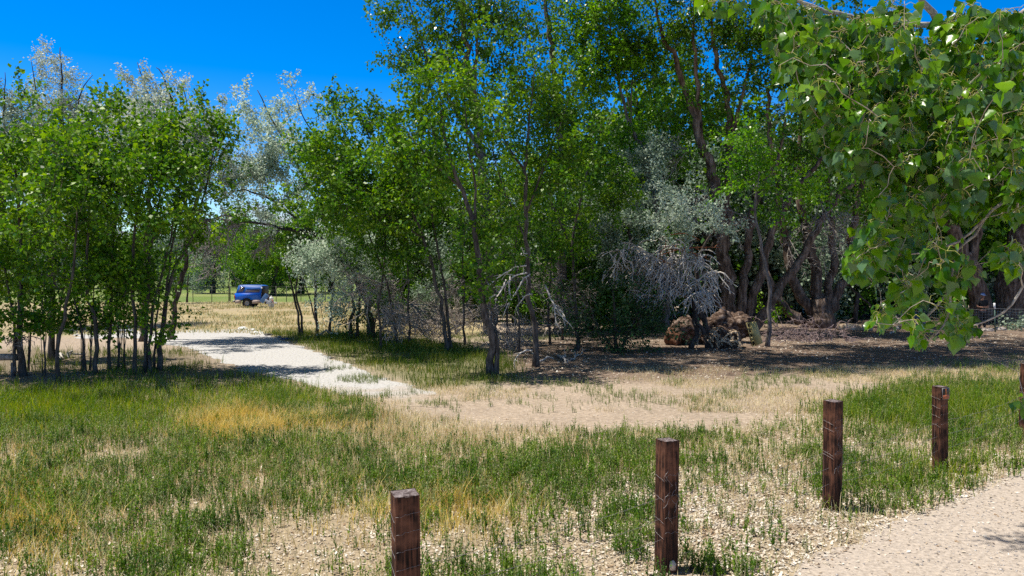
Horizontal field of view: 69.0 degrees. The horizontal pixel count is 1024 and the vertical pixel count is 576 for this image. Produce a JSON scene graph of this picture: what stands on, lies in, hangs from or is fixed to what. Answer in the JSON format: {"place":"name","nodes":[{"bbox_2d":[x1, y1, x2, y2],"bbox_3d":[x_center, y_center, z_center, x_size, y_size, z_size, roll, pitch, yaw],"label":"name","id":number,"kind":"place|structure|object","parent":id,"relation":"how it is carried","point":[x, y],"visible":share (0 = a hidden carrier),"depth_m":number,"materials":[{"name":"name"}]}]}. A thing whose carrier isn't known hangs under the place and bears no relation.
{"place":"outdoors","nodes":[
{"label":"outdoors","id":0,"kind":"place"},
{"bbox_2d":[70,329,449,406],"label":"driveway","id":1,"kind":"structure","parent":0,"point":[276,359],"depth_m":23.59,"materials":[{"name":"gravel"}]},
{"bbox_2d":[0,394,590,575],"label":"golden grass","id":2,"kind":"structure","parent":0,"point":[211,420],"depth_m":9.26,"materials":[{"name":"plant"}]},
{"bbox_2d":[0,271,1023,575],"bbox_3d":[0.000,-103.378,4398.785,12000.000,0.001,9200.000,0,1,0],"label":"ground","id":3,"kind":"structure","parent":0,"point":[560,413],"depth_m":16.82,"materials":[{"name":"soil"}]},
{"bbox_2d":[0,74,53,316],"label":"poplar tree","id":4,"kind":"object","parent":3,"relation":"on","point":[12,110],"visible":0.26,"depth_m":35.79,"materials":[{"name":"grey plant"}]},
{"bbox_2d":[0,273,75,370],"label":"sapling","id":5,"kind":"object","parent":3,"relation":"on","point":[29,346],"visible":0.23,"depth_m":21.37,"materials":[{"name":"green plant"}]},
{"bbox_2d":[0,286,77,375],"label":"sapling","id":6,"kind":"object","parent":3,"relation":"on","point":[29,314],"visible":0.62,"depth_m":20.14,"materials":[{"name":"green plant"}]},
{"bbox_2d":[0,58,92,376],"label":"elm tree","id":7,"kind":"object","parent":3,"relation":"on","point":[9,163],"visible":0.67,"depth_m":19.77,"materials":[{"name":"green plant"}]},
{"bbox_2d":[2,86,115,360],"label":"elm tree","id":8,"kind":"object","parent":3,"relation":"on","point":[51,350],"visible":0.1,"depth_m":23.59,"materials":[{"name":"green plant"}]},
{"bbox_2d":[0,34,119,312],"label":"tree","id":9,"kind":"object","parent":3,"relation":"on","point":[43,62],"visible":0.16,"depth_m":37.79,"materials":[{"name":"green plant"}]},
{"bbox_2d":[33,265,112,370],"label":"sapling","id":10,"kind":"object","parent":3,"relation":"on","point":[69,323],"visible":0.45,"depth_m":21.04,"materials":[{"name":"green plant"}]},
{"bbox_2d":[4,86,153,373],"bbox_3d":[-11.793,-1.663,20.722,3.465,8.244,3.951,0,1,0],"label":"elm tree","id":11,"kind":"object","parent":3,"relation":"on","point":[70,231],"visible":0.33,"depth_m":20.62,"materials":[{"name":"green plant"}]},
{"bbox_2d":[0,99,163,381],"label":"elm tree","id":12,"kind":"object","parent":3,"relation":"on","point":[43,205],"visible":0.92,"depth_m":17.95,"materials":[{"name":"green plant"}]},
{"bbox_2d":[50,245,130,370],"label":"sapling","id":13,"kind":"object","parent":3,"relation":"on","point":[91,333],"visible":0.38,"depth_m":21.47,"materials":[{"name":"green plant"}]},
{"bbox_2d":[73,237,142,368],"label":"sapling","id":14,"kind":"object","parent":3,"relation":"on","point":[102,321],"visible":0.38,"depth_m":21.59,"materials":[{"name":"green plant"}]},
{"bbox_2d":[93,244,157,367],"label":"sapling","id":15,"kind":"object","parent":3,"relation":"on","point":[129,332],"visible":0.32,"depth_m":22.01,"materials":[{"name":"green plant"}]},
{"bbox_2d":[59,98,198,374],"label":"elm tree","id":16,"kind":"object","parent":3,"relation":"on","point":[144,276],"visible":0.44,"depth_m":20.33,"materials":[{"name":"green plant"}]},
{"bbox_2d":[115,207,182,287],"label":"woodland tree","id":17,"kind":"object","parent":3,"relation":"on","point":[165,236],"visible":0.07,"depth_m":117.28,"materials":[{"name":"green plant"}]},
{"bbox_2d":[41,74,257,369],"bbox_3d":[-10.325,-1.814,19.868,4.252,8.576,7.754,-1,2,-41],"label":"elm tree","id":18,"kind":"object","parent":3,"relation":"on","point":[112,164],"visible":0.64,"depth_m":18.74,"materials":[{"name":"green plant"}]},
{"bbox_2d":[79,58,225,341],"bbox_3d":[-14.263,-3.500,30.448,5.910,11.516,4.548,0,1,0],"label":"poplar tree","id":19,"kind":"object","parent":3,"relation":"on","point":[147,77],"visible":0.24,"depth_m":29.74,"materials":[{"name":"green plant"}]},
{"bbox_2d":[90,77,229,372],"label":"elm tree","id":20,"kind":"object","parent":3,"relation":"on","point":[147,363],"visible":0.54,"depth_m":20.45,"materials":[{"name":"green plant"}]},
{"bbox_2d":[150,235,194,289],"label":"woodland tree","id":21,"kind":"object","parent":3,"relation":"on","point":[185,277],"visible":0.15,"depth_m":109.46,"materials":[{"name":"green plant"}]},
{"bbox_2d":[90,81,273,339],"bbox_3d":[-12.572,-3.022,29.336,5.139,10.584,7.142,0,1,0],"label":"poplar tree","id":22,"kind":"object","parent":3,"relation":"on","point":[186,259],"visible":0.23,"depth_m":30.14,"materials":[{"name":"green plant"}]},
{"bbox_2d":[113,79,267,370],"bbox_3d":[-9.187,-1.799,21.366,3.753,8.502,3.677,1,2,42],"label":"elm tree","id":23,"kind":"object","parent":3,"relation":"on","point":[161,341],"visible":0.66,"depth_m":21.36,"materials":[{"name":"green plant"}]},
{"bbox_2d":[177,228,238,293],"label":"woodland tree","id":24,"kind":"object","parent":3,"relation":"on","point":[212,288],"visible":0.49,"depth_m":91.70,"materials":[{"name":"green plant"}]},
{"bbox_2d":[193,242,250,302],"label":"young tree","id":25,"kind":"object","parent":3,"relation":"on","point":[229,265],"visible":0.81,"depth_m":66.42,"materials":[{"name":"green plant"}]},
{"bbox_2d":[41,300,449,334],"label":"field weeds","id":26,"kind":"object","parent":3,"relation":"on","point":[278,315],"visible":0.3,"depth_m":43.27,"materials":[{"name":"plant"}]},
{"bbox_2d":[44,300,447,334],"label":"field straw","id":27,"kind":"object","parent":3,"relation":"on","point":[253,314],"visible":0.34,"depth_m":43.51,"materials":[{"name":"beige plant"}]},
{"bbox_2d":[233,285,268,307],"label":"blue van","id":28,"kind":"object","parent":3,"relation":"on","point":[250,295],"visible":0.93,"depth_m":57.58,"materials":[{"name":"blue paint"}]},
{"bbox_2d":[213,205,293,289],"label":"woodland tree","id":29,"kind":"object","parent":3,"relation":"on","point":[242,277],"visible":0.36,"depth_m":87.34,"materials":[{"name":"green plant"}]},
{"bbox_2d":[0,326,533,391],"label":"shade grass","id":30,"kind":"structure","parent":3,"relation":"on","point":[423,350],"depth_m":23.44,"materials":[{"name":"plant"}]},
{"bbox_2d":[236,225,297,295],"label":"woodland tree","id":31,"kind":"object","parent":3,"relation":"on","point":[276,265],"visible":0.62,"depth_m":83.35,"materials":[{"name":"green plant"}]},
{"bbox_2d":[179,69,375,336],"bbox_3d":[-10.208,-3.451,32.022,7.187,11.401,5.451,-1,2,-35],"label":"olive tree","id":32,"kind":"object","parent":3,"relation":"on","point":[270,158],"visible":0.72,"depth_m":31.55,"materials":[{"name":"green plant"}]},
{"bbox_2d":[244,204,322,335],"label":"young tree","id":33,"kind":"object","parent":3,"relation":"on","point":[281,241],"visible":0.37,"depth_m":32.62,"materials":[{"name":"green plant"}]},
{"bbox_2d":[262,215,324,293],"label":"woodland tree","id":34,"kind":"object","parent":3,"relation":"on","point":[298,281],"visible":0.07,"depth_m":88.97,"materials":[{"name":"green plant"}]},
{"bbox_2d":[265,193,355,334],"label":"young tree","id":35,"kind":"object","parent":3,"relation":"on","point":[315,309],"visible":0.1,"depth_m":33.42,"materials":[{"name":"green plant"}]},
{"bbox_2d":[280,220,416,338],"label":"olive tree","id":36,"kind":"object","parent":3,"relation":"on","point":[315,258],"visible":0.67,"depth_m":29.47,"materials":[{"name":"green plant"}]},
{"bbox_2d":[283,121,426,344],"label":"elm tree","id":37,"kind":"object","parent":3,"relation":"on","point":[393,259],"visible":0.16,"depth_m":27.97,"materials":[{"name":"green plant"}]},
{"bbox_2d":[324,280,396,342],"bbox_3d":[-6.051,1.121,30.136,2.869,3.006,3.182,0,1,0],"label":"evergreen shrub","id":38,"kind":"object","parent":3,"relation":"on","point":[345,321],"visible":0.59,"depth_m":29.94,"materials":[{"name":"green plant"}]},
{"bbox_2d":[262,74,465,350],"bbox_3d":[-5.055,-2.418,25.241,6.259,9.539,5.929,1,2,37],"label":"elm tree","id":39,"kind":"object","parent":3,"relation":"on","point":[342,182],"visible":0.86,"depth_m":24.80,"materials":[{"name":"green plant"}]},
{"bbox_2d":[331,146,435,349],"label":"understory tree","id":40,"kind":"object","parent":3,"relation":"on","point":[388,314],"visible":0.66,"depth_m":26.61,"materials":[{"name":"green plant"}]},
{"bbox_2d":[363,258,429,321],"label":"woodland tree","id":41,"kind":"object","parent":3,"relation":"on","point":[401,285],"visible":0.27,"depth_m":40.73,"materials":[{"name":"green plant"}]},
{"bbox_2d":[349,151,449,343],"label":"understory tree","id":42,"kind":"object","parent":3,"relation":"on","point":[392,288],"visible":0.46,"depth_m":28.73,"materials":[{"name":"green plant"}]},
{"bbox_2d":[389,488,420,575],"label":"fence post","id":43,"kind":"object","parent":3,"relation":"on","point":[405,529],"visible":1,"depth_m":5.37,"materials":[{"name":"brown wood"}]},
{"bbox_2d":[349,117,490,308],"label":"woodland tree","id":44,"kind":"object","parent":3,"relation":"on","point":[430,232],"visible":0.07,"depth_m":48.13,"materials":[{"name":"green plant"}]},
{"bbox_2d":[370,150,473,351],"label":"elm tree","id":45,"kind":"object","parent":3,"relation":"on","point":[415,250],"visible":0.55,"depth_m":26.19,"materials":[{"name":"green plant"}]},
{"bbox_2d":[377,290,475,336],"bbox_3d":[-3.675,1.065,32.854,4.534,2.082,2.530,0,1,-16],"label":"dead bush","id":46,"kind":"object","parent":3,"relation":"on","point":[404,328],"visible":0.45,"depth_m":32.54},
{"bbox_2d":[401,264,461,321],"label":"woodland tree","id":47,"kind":"object","parent":3,"relation":"on","point":[428,297],"visible":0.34,"depth_m":39.82,"materials":[{"name":"green plant"}]},
{"bbox_2d":[343,36,532,376],"bbox_3d":[-2.001,-2.153,20.434,5.164,9.250,4.405,0,1,0],"label":"elm tree","id":48,"kind":"object","parent":3,"relation":"on","point":[405,149],"visible":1,"depth_m":20.09,"materials":[{"name":"green plant"}]},
{"bbox_2d":[361,0,550,334],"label":"cottonwood tree","id":49,"kind":"object","parent":3,"relation":"on","point":[463,9],"visible":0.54,"depth_m":33.28,"materials":[{"name":"green plant"}]},
{"bbox_2d":[417,137,503,344],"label":"understory tree","id":50,"kind":"object","parent":3,"relation":"on","point":[470,187],"visible":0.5,"depth_m":28.62,"materials":[{"name":"green plant"}]},
{"bbox_2d":[413,294,508,336],"bbox_3d":[-2.432,1.095,33.253,4.703,2.002,4.134,0,1,0],"label":"dead bush","id":51,"kind":"object","parent":3,"relation":"on","point":[468,324],"visible":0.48,"depth_m":33.41,"materials":[{"name":"plant"}]},
{"bbox_2d":[412,199,512,317],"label":"woodland tree","id":52,"kind":"object","parent":3,"relation":"on","point":[444,252],"visible":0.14,"depth_m":45.35,"materials":[{"name":"green plant"}]},
{"bbox_2d":[444,249,505,320],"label":"woodland tree","id":53,"kind":"object","parent":3,"relation":"on","point":[473,301],"visible":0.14,"depth_m":41.72,"materials":[{"name":"green plant"}]},
{"bbox_2d":[0,368,1019,496],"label":"lush grass","id":54,"kind":"structure","parent":3,"relation":"on","point":[70,401],"depth_m":15.28,"materials":[{"name":"plant"}]},
{"bbox_2d":[477,313,544,352],"bbox_3d":[-0.043,1.527,26.927,2.419,1.447,2.475,0,1,0],"label":"dead bush","id":55,"kind":"object","parent":3,"relation":"on","point":[510,341],"visible":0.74,"depth_m":26.80,"materials":[{"name":"plant"}]},
{"bbox_2d":[0,361,1023,575],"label":"green weeds","id":56,"kind":"object","parent":3,"relation":"on","point":[708,558],"visible":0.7,"depth_m":10.19,"materials":[{"name":"plant"}]},
{"bbox_2d":[0,362,1023,575],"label":"grey weeds","id":57,"kind":"object","parent":3,"relation":"on","point":[205,539],"visible":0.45,"depth_m":10.19,"materials":[{"name":"plant"}]},
{"bbox_2d":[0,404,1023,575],"bbox_3d":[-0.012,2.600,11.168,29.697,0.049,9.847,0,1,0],"label":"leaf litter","id":58,"kind":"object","parent":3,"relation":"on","point":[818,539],"visible":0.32,"depth_m":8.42,"materials":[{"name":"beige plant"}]},
{"bbox_2d":[479,261,545,324],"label":"woodland tree","id":59,"kind":"object","parent":3,"relation":"on","point":[514,304],"visible":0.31,"depth_m":39.42,"materials":[{"name":"green plant"}]},
{"bbox_2d":[465,135,562,343],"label":"understory tree","id":60,"kind":"object","parent":3,"relation":"on","point":[532,287],"visible":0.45,"depth_m":28.71,"materials":[{"name":"green plant"}]},
{"bbox_2d":[415,0,614,366],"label":"elm tree","id":61,"kind":"object","parent":3,"relation":"on","point":[564,117],"visible":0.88,"depth_m":22.15,"materials":[{"name":"green plant"}]},
{"bbox_2d":[459,203,578,353],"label":"elm tree","id":62,"kind":"object","parent":3,"relation":"on","point":[541,250],"visible":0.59,"depth_m":25.33,"materials":[{"name":"green plant"}]},
{"bbox_2d":[510,239,576,325],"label":"woodland tree","id":63,"kind":"object","parent":3,"relation":"on","point":[537,301],"visible":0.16,"depth_m":38.74,"materials":[{"name":"green plant"}]},
{"bbox_2d":[474,0,624,330],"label":"cottonwood tree","id":64,"kind":"object","parent":3,"relation":"on","point":[555,8],"visible":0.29,"depth_m":34.91,"materials":[{"name":"green plant"}]},
{"bbox_2d":[510,139,597,344],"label":"understory tree","id":65,"kind":"object","parent":3,"relation":"on","point":[552,281],"visible":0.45,"depth_m":28.75,"materials":[{"name":"green plant"}]},
{"bbox_2d":[512,134,603,339],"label":"understory tree","id":66,"kind":"object","parent":3,"relation":"on","point":[562,327],"visible":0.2,"depth_m":30.75,"materials":[{"name":"green plant"}]},
{"bbox_2d":[510,101,651,349],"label":"elm tree","id":67,"kind":"object","parent":3,"relation":"on","point":[572,242],"visible":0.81,"depth_m":26.64,"materials":[{"name":"green plant"}]},
{"bbox_2d":[540,210,638,331],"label":"woodland tree","id":68,"kind":"object","parent":3,"relation":"on","point":[607,302],"visible":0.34,"depth_m":35.18,"materials":[{"name":"green plant"}]},
{"bbox_2d":[509,111,711,325],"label":"woodland tree","id":69,"kind":"object","parent":3,"relation":"on","point":[626,234],"visible":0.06,"depth_m":41.50,"materials":[{"name":"green plant"}]},
{"bbox_2d":[539,233,705,355],"bbox_3d":[3.860,0.344,26.420,5.775,4.584,3.846,0,1,0],"label":"evergreen shrub","id":70,"kind":"object","parent":3,"relation":"on","point":[622,322],"visible":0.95,"depth_m":26.47,"materials":[{"name":"green plant"}]},
{"bbox_2d":[524,0,723,332],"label":"cottonwood tree","id":71,"kind":"object","parent":3,"relation":"on","point":[615,62],"visible":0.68,"depth_m":33.90,"materials":[{"name":"green plant"}]},
{"bbox_2d":[584,124,693,335],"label":"olive tree","id":72,"kind":"object","parent":3,"relation":"on","point":[616,237],"visible":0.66,"depth_m":32.60,"materials":[{"name":"green plant"}]},
{"bbox_2d":[586,182,705,329],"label":"woodland tree","id":73,"kind":"object","parent":3,"relation":"on","point":[652,247],"visible":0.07,"depth_m":36.66,"materials":[{"name":"green plant"}]},
{"bbox_2d":[303,363,1019,413],"bbox_3d":[5.713,2.310,18.628,22.020,0.282,7.477,0,1,0],"label":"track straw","id":74,"kind":"object","parent":3,"relation":"on","point":[748,397],"visible":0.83,"depth_m":18.31,"materials":[{"name":"beige plant"}]},
{"bbox_2d":[654,437,680,574],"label":"fence post","id":75,"kind":"object","parent":3,"relation":"on","point":[666,492],"visible":0.99,"depth_m":7.12,"materials":[{"name":"brown wood"}]},
{"bbox_2d":[421,397,1020,575],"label":"wire fence","id":76,"kind":"object","parent":75,"relation":"attached to","point":[747,496],"visible":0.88,"depth_m":7.97,"materials":[{"name":"metal"}]},
{"bbox_2d":[598,230,737,348],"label":"dead tree","id":77,"kind":"object","parent":3,"relation":"on","point":[666,271],"visible":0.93,"depth_m":26.89,"materials":[{"name":"wood"},{"name":"grey bark"},{"name":"pale grey twig"}]},
{"bbox_2d":[324,329,1023,412],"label":"track weeds","id":78,"kind":"object","parent":3,"relation":"on","point":[729,392],"visible":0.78,"depth_m":18.82,"materials":[{"name":"plant"}]},
{"bbox_2d":[554,7,798,315],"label":"woodland tree","id":79,"kind":"object","parent":3,"relation":"on","point":[636,97],"visible":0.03,"depth_m":45.44,"materials":[{"name":"green plant"}]},
{"bbox_2d":[636,142,753,347],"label":"olive tree","id":80,"kind":"object","parent":3,"relation":"on","point":[681,213],"visible":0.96,"depth_m":26.38,"materials":[{"name":"green plant"}]},
{"bbox_2d":[664,306,751,345],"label":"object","id":81,"kind":"object","parent":3,"relation":"on","point":[728,320],"visible":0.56,"depth_m":29.29,"materials":[{"name":"wood"}]},
{"bbox_2d":[651,135,780,319],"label":"woodland tree","id":82,"kind":"object","parent":3,"relation":"on","point":[755,238],"visible":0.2,"depth_m":42.22,"materials":[{"name":"green plant"}]},
{"bbox_2d":[694,323,742,348],"bbox_3d":[7.618,1.726,27.675,2.088,1.052,1.608,0,1,0],"label":"root mass","id":83,"kind":"object","parent":3,"relation":"on","point":[720,336],"visible":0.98,"depth_m":27.57,"materials":[{"name":"wood"}]},
{"bbox_2d":[672,51,832,313],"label":"woodland tree","id":84,"kind":"object","parent":3,"relation":"on","point":[717,144],"visible":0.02,"depth_m":50.49,"materials":[{"name":"green plant"}]},
{"bbox_2d":[600,0,906,329],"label":"cottonwood tree","id":85,"kind":"object","parent":3,"relation":"on","point":[745,304],"visible":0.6,"depth_m":33.49,"materials":[{"name":"green plant"}]},
{"bbox_2d":[501,333,1023,382],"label":"forest litter","id":86,"kind":"object","parent":3,"relation":"on","point":[766,352],"visible":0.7,"depth_m":25.99,"materials":[{"name":"brown plant"}]},
{"bbox_2d":[676,116,871,321],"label":"woodland tree","id":87,"kind":"object","parent":3,"relation":"on","point":[782,271],"visible":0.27,"depth_m":42.87,"materials":[{"name":"brown plant"}]},
{"bbox_2d":[709,128,840,316],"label":"woodland tree","id":88,"kind":"object","parent":3,"relation":"on","point":[802,310],"visible":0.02,"depth_m":49.11,"materials":[{"name":"green plant"}]},
{"bbox_2d":[696,106,857,346],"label":"cottonwood tree","id":89,"kind":"object","parent":3,"relation":"on","point":[740,172],"visible":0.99,"depth_m":28.12,"materials":[{"name":"green plant"}]},
{"bbox_2d":[753,305,868,343],"bbox_3d":[12.338,1.446,30.701,5.227,1.437,3.648,0,1,0],"label":"brush pile","id":90,"kind":"object","parent":3,"relation":"on","point":[811,338],"visible":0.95,"depth_m":30.67,"materials":[{"name":"wood"}]},
{"bbox_2d":[702,0,939,328],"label":"cottonwood tree","id":91,"kind":"object","parent":3,"relation":"on","point":[828,299],"visible":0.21,"depth_m":37.30,"materials":[{"name":"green plant"}]},
{"bbox_2d":[822,399,843,511],"bbox_3d":[3.871,2.092,8.999,0.196,1.483,0.186,-2,3,-30],"label":"fence post","id":92,"kind":"object","parent":3,"relation":"on","point":[832,459],"visible":0.94,"depth_m":8.95,"materials":[{"name":"brown wood"}]},
{"bbox_2d":[693,0,1023,419],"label":"cottonwood tree","id":93,"kind":"object","parent":3,"relation":"on","point":[954,160],"visible":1,"depth_m":3.66,"materials":[{"name":"green plant"}]},
{"bbox_2d":[810,195,910,318],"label":"woodland tree","id":94,"kind":"object","parent":3,"relation":"on","point":[863,311],"visible":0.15,"depth_m":44.28,"materials":[{"name":"green plant"}]},
{"bbox_2d":[790,166,935,319],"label":"woodland tree","id":95,"kind":"object","parent":3,"relation":"on","point":[877,298],"visible":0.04,"depth_m":44.01,"materials":[{"name":"green plant"}]},
{"bbox_2d":[767,72,1006,313],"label":"woodland tree","id":96,"kind":"object","parent":3,"relation":"on","point":[983,237],"depth_m":46.91,"materials":[{"name":"green plant"}]},
{"bbox_2d":[870,259,937,318],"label":"woodland tree","id":97,"kind":"object","parent":3,"relation":"on","point":[916,309],"visible":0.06,"depth_m":43.89,"materials":[{"name":"green plant"}]},
{"bbox_2d":[843,162,989,283],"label":"cottonwood tree","id":98,"kind":"object","parent":3,"relation":"on","point":[938,230],"visible":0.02,"depth_m":45.35,"materials":[{"name":"green plant"}]},
{"bbox_2d":[864,44,1010,312],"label":"woodland tree","id":99,"kind":"object","parent":3,"relation":"on","point":[991,232],"visible":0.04,"depth_m":45.47,"materials":[{"name":"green plant"}]},
{"bbox_2d":[932,385,947,472],"bbox_3d":[6.149,2.097,10.704,0.160,1.390,0.161,-2,2,-20],"label":"fence post","id":100,"kind":"object","parent":3,"relation":"on","point":[940,417],"visible":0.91,"depth_m":10.65,"materials":[{"name":"brown wood"}]},
{"bbox_2d":[917,241,968,317],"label":"woodland tree","id":101,"kind":"object","parent":3,"relation":"on","point":[932,306],"visible":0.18,"depth_m":44.62,"materials":[{"name":"green plant"}]},
{"bbox_2d":[865,69,1023,323],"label":"cottonwood tree","id":102,"kind":"object","parent":3,"relation":"on","point":[1005,294],"visible":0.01,"depth_m":40.60,"materials":[{"name":"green plant"}]},
{"bbox_2d":[882,217,1008,313],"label":"woodland tree","id":103,"kind":"object","parent":3,"relation":"on","point":[991,285],"visible":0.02,"depth_m":47.65,"materials":[{"name":"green plant"}]},
{"bbox_2d":[0,360,1023,575],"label":"dry grass","id":104,"kind":"structure","parent":0,"point":[407,418],"depth_m":10.66,"materials":[{"name":"plant"}]},
{"bbox_2d":[0,0,1023,235],"label":"sky","id":105,"kind":"structure","parent":0,"point":[222,42],"materials":[{"name":"blue"}]},
{"bbox_2d":[794,470,1023,575],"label":"gravel road","id":106,"kind":"structure","parent":0,"point":[872,566],"depth_m":7.83,"materials":[{"name":"gravel"}]},
{"bbox_2d":[807,475,1023,575],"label":"road stones","id":107,"kind":"object","parent":106,"relation":"on","point":[964,540],"visible":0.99,"depth_m":7.91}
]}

